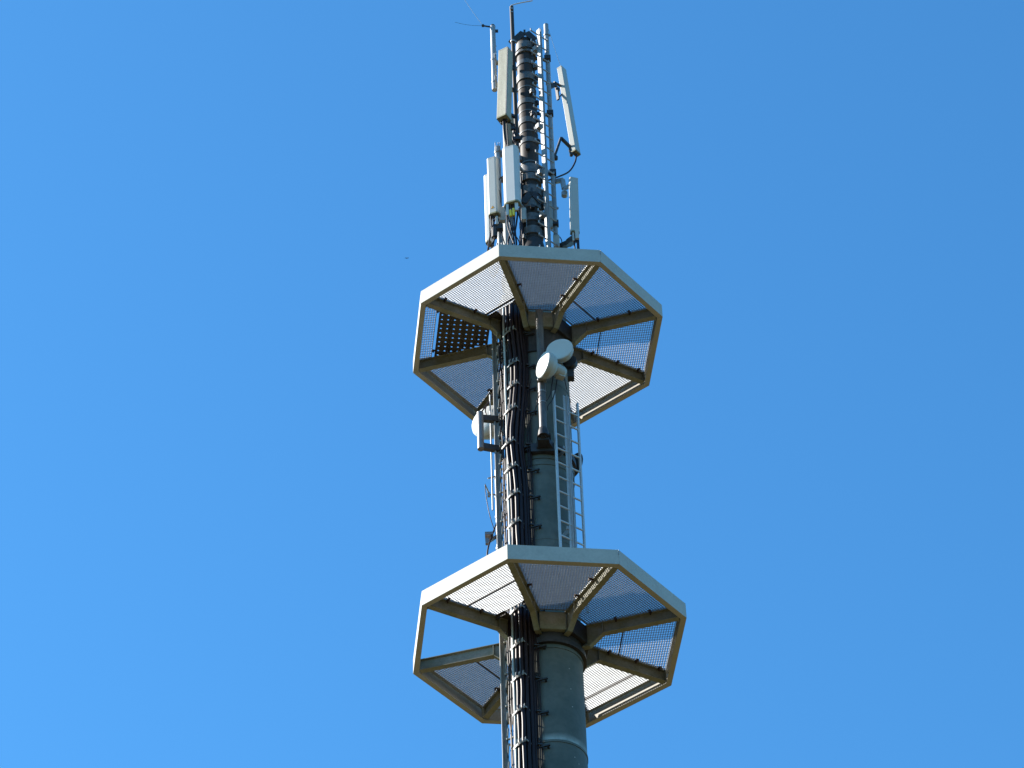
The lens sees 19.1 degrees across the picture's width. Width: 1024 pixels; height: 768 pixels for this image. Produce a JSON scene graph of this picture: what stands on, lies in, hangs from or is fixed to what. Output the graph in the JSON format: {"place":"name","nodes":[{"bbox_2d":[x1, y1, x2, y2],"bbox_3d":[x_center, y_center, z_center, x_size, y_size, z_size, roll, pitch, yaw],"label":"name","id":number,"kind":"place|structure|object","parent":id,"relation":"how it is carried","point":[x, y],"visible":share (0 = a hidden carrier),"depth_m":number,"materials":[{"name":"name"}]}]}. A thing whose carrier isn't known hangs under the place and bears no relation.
{"place":"outdoors","nodes":[
{"label":"outdoors","id":0,"kind":"place"},
{"bbox_2d":[489,395,493,510],"bbox_3d":[-0.306,1.000,45.128,0.024,2.300,0.024,-2,-43,0],"label":"support pipe","id":1,"kind":"object","parent":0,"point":[491,453],"visible":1,"depth_m":45.00,"materials":[{"name":"metal"}]},
{"bbox_2d":[472,390,502,461],"bbox_3d":[-0.320,0.658,45.675,0.510,1.550,0.696,5,-44,-7],"label":"microwave dish","id":2,"kind":"object","parent":1,"relation":"attached to","point":[482,421],"visible":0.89,"depth_m":45.40,"materials":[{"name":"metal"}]},
{"bbox_2d":[0,0,1023,767],"label":"sky","id":3,"kind":"structure","parent":0,"point":[232,492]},
{"bbox_2d":[574,453,582,475],"bbox_3d":[0.878,1.195,45.446,0.196,0.500,0.412,25,-49,-25],"label":"microwave dish","id":4,"kind":"object","parent":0,"point":[577,462],"visible":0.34,"depth_m":45.33,"materials":[{"name":"metal"}]},
{"label":"ground","id":5,"kind":"structure","parent":0,"visible":0},
{"bbox_2d":[502,266,587,767],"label":"tower column","id":6,"kind":"structure","parent":5,"relation":"on","point":[563,661],"depth_m":42.29,"materials":[{"name":"metal"}]},
{"bbox_2d":[482,354,513,756],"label":"loose leads","id":7,"kind":"object","parent":6,"relation":"attached to","point":[485,407],"visible":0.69,"depth_m":44.37,"materials":[{"name":"rubber"}]},
{"bbox_2d":[492,319,516,767],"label":"ladder","id":8,"kind":"object","parent":6,"relation":"attached to","point":[504,680],"visible":0.69,"depth_m":44.15,"materials":[{"name":"metal"}]},
{"bbox_2d":[484,476,503,549],"bbox_3d":[-0.262,1.901,44.532,0.277,1.770,0.196,-2,-43,0],"label":"support pipe","id":9,"kind":"object","parent":8,"relation":"attached to","point":[488,536],"visible":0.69,"depth_m":44.23,"materials":[{"name":"metal"}]},
{"bbox_2d":[498,290,550,767],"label":"cable bundle","id":10,"kind":"object","parent":6,"relation":"attached to","point":[525,685],"visible":0.85,"depth_m":43.74,"materials":[{"name":"rubber"}]},
{"bbox_2d":[508,30,544,246],"bbox_3d":[0.272,-3.350,49.398,0.517,7.040,0.483,-2,-43,0],"label":"antenna mast","id":11,"kind":"object","parent":6,"relation":"attached to","point":[528,144],"visible":0.73,"depth_m":49.89,"materials":[{"name":"metal"}]},
{"bbox_2d":[482,24,517,92],"bbox_3d":[-0.202,-5.452,51.069,0.610,1.670,0.131,13,-45,-15],"label":"antenna pipe","id":12,"kind":"object","parent":11,"relation":"attached to","point":[494,60],"visible":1,"depth_m":50.97,"materials":[{"name":"metal"}]},
{"bbox_2d":[494,142,521,244],"bbox_3d":[-0.038,-2.858,48.759,0.491,2.820,0.151,9,-44,-11],"label":"support pipe","id":13,"kind":"object","parent":11,"relation":"attached to","point":[498,153],"visible":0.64,"depth_m":49.27,"materials":[{"name":"metal"}]},
{"bbox_2d":[484,174,493,247],"bbox_3d":[-0.378,-2.765,48.939,0.096,1.609,0.155,-22,-47,20],"label":"panel antenna","id":14,"kind":"object","parent":13,"relation":"attached to","point":[487,226],"visible":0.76,"depth_m":48.77,"materials":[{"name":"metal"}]},
{"bbox_2d":[487,156,505,273],"bbox_3d":[-0.210,-2.636,48.367,0.410,2.711,0.182,-2,-43,0],"label":"panel antenna","id":15,"kind":"object","parent":13,"relation":"attached to","point":[496,210],"visible":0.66,"depth_m":48.54,"materials":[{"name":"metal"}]},
{"bbox_2d":[502,206,513,244],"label":"antenna cables","id":16,"kind":"object","parent":11,"relation":"attached to","point":[505,233],"visible":0.09,"depth_m":48.81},
{"bbox_2d":[503,118,514,147],"bbox_3d":[-0.043,-3.853,50.049,0.204,1.599,0.122,10,-45,-12],"label":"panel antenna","id":17,"kind":"object","parent":11,"relation":"attached to","point":[510,133],"visible":0.08,"depth_m":50.21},
{"bbox_2d":[502,145,523,244],"bbox_3d":[0.056,-2.532,48.232,0.290,3.180,0.491,-10,-44,9],"label":"panel antenna","id":18,"kind":"object","parent":11,"relation":"attached to","point":[512,168],"visible":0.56,"depth_m":48.50,"materials":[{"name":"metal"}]},
{"bbox_2d":[521,207,526,223],"bbox_3d":[0.192,-2.615,48.227,0.080,0.465,0.080,-2,-43,0],"label":"radio unit","id":19,"kind":"object","parent":18,"relation":"attached to","point":[523,214],"visible":1,"depth_m":48.24,"materials":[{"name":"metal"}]},
{"bbox_2d":[510,0,532,147],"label":"lightning rod","id":20,"kind":"object","parent":11,"relation":"attached to","point":[514,82],"visible":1,"depth_m":50.85,"materials":[{"name":"paint"}]},
{"bbox_2d":[497,46,514,124],"bbox_3d":[-0.089,-4.894,50.419,0.243,1.786,0.329,-24,-48,22],"label":"panel antenna","id":21,"kind":"object","parent":20,"relation":"attached to","point":[504,91],"visible":1,"depth_m":50.30,"materials":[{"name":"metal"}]},
{"bbox_2d":[502,119,524,245],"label":"mast leads","id":22,"kind":"object","parent":21,"relation":"hanging from","point":[515,137],"visible":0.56,"depth_m":49.54,"materials":[{"name":"rubber"}]},
{"bbox_2d":[413,244,662,428],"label":"work platform","id":23,"kind":"structure","parent":6,"relation":"attached to","point":[556,287],"depth_m":46.51,"materials":[{"name":"metal"}]},
{"bbox_2d":[432,303,489,355],"bbox_3d":[-0.771,-0.795,46.842,0.842,0.065,1.211,3,-44,-5],"label":"perforated hatch","id":24,"kind":"object","parent":23,"relation":"attached to","point":[462,336],"visible":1,"depth_m":46.93,"materials":[{"name":"metal"}]},
{"bbox_2d":[530,28,557,246],"bbox_3d":[0.534,-3.487,49.236,0.299,6.916,0.271,-2,-43,0],"label":"ladder","id":25,"kind":"object","parent":6,"relation":"attached to","point":[537,50],"visible":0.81,"depth_m":49.70,"materials":[{"name":"metal"}]},
{"bbox_2d":[530,309,557,454],"bbox_3d":[0.441,-0.052,45.431,0.400,2.690,0.395,-2,-43,0],"label":"support pipe","id":26,"kind":"object","parent":6,"relation":"attached to","point":[544,444],"visible":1,"depth_m":44.77,"materials":[{"name":"metal"}]},
{"bbox_2d":[536,351,566,382],"bbox_3d":[0.606,-0.269,45.272,0.410,0.561,0.474,19,-47,-20],"label":"microwave dish","id":27,"kind":"object","parent":26,"relation":"attached to","point":[548,366],"visible":1,"depth_m":45.09,"materials":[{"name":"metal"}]},
{"bbox_2d":[526,376,566,421],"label":"dish leads","id":28,"kind":"object","parent":27,"relation":"hanging from","point":[549,395],"visible":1,"depth_m":45.08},
{"bbox_2d":[546,339,577,381],"bbox_3d":[0.764,-0.404,45.518,0.520,0.546,0.399,18,-47,-20],"label":"microwave dish","id":29,"kind":"object","parent":26,"relation":"attached to","point":[561,350],"visible":0.98,"depth_m":45.49,"materials":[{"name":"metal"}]},
{"bbox_2d":[536,23,558,234],"bbox_3d":[0.560,-3.466,49.627,0.344,7.430,0.139,-2,-43,0],"label":"support pipe","id":30,"kind":"object","parent":6,"relation":"attached to","point":[547,56],"visible":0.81,"depth_m":50.36,"materials":[{"name":"metal"}]},
{"bbox_2d":[549,201,552,229],"bbox_3d":[0.622,-2.707,48.838,0.050,0.620,0.060,-2,-43,0],"label":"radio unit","id":31,"kind":"object","parent":30,"relation":"attached to","point":[551,220],"visible":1,"depth_m":48.77,"materials":[{"name":"grey metal"}]},
{"bbox_2d":[548,65,580,180],"bbox_3d":[0.811,-4.280,50.611,0.636,3.036,0.220,13,-45,-15],"label":"panel antenna","id":32,"kind":"object","parent":30,"relation":"attached to","point":[573,145],"visible":1,"depth_m":50.78,"materials":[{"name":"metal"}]},
{"bbox_2d":[555,177,579,248],"bbox_3d":[0.883,-2.662,48.509,0.176,2.312,0.700,17,-47,-19],"label":"panel antenna","id":33,"kind":"object","parent":30,"relation":"attached to","point":[573,238],"visible":0.92,"depth_m":48.26,"materials":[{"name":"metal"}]},
{"bbox_2d":[553,235,561,247],"bbox_3d":[0.668,-2.300,48.369,0.258,1.006,0.090,-2,-43,0],"label":"radio unit","id":34,"kind":"object","parent":33,"relation":"attached to","point":[556,239],"visible":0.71,"depth_m":48.28,"materials":[{"name":"grey metal"}]},
{"bbox_2d":[413,544,686,727],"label":"work platform","id":35,"kind":"structure","parent":6,"relation":"attached to","point":[571,582],"depth_m":42.48,"materials":[{"name":"metal"}]},
{"bbox_2d":[552,390,588,611],"bbox_3d":[0.841,1.667,43.943,0.386,4.049,0.333,-2,-43,0],"label":"ladder","id":36,"kind":"object","parent":6,"relation":"attached to","point":[572,527],"visible":0.83,"depth_m":44.23,"materials":[{"name":"metal"}]}
]}

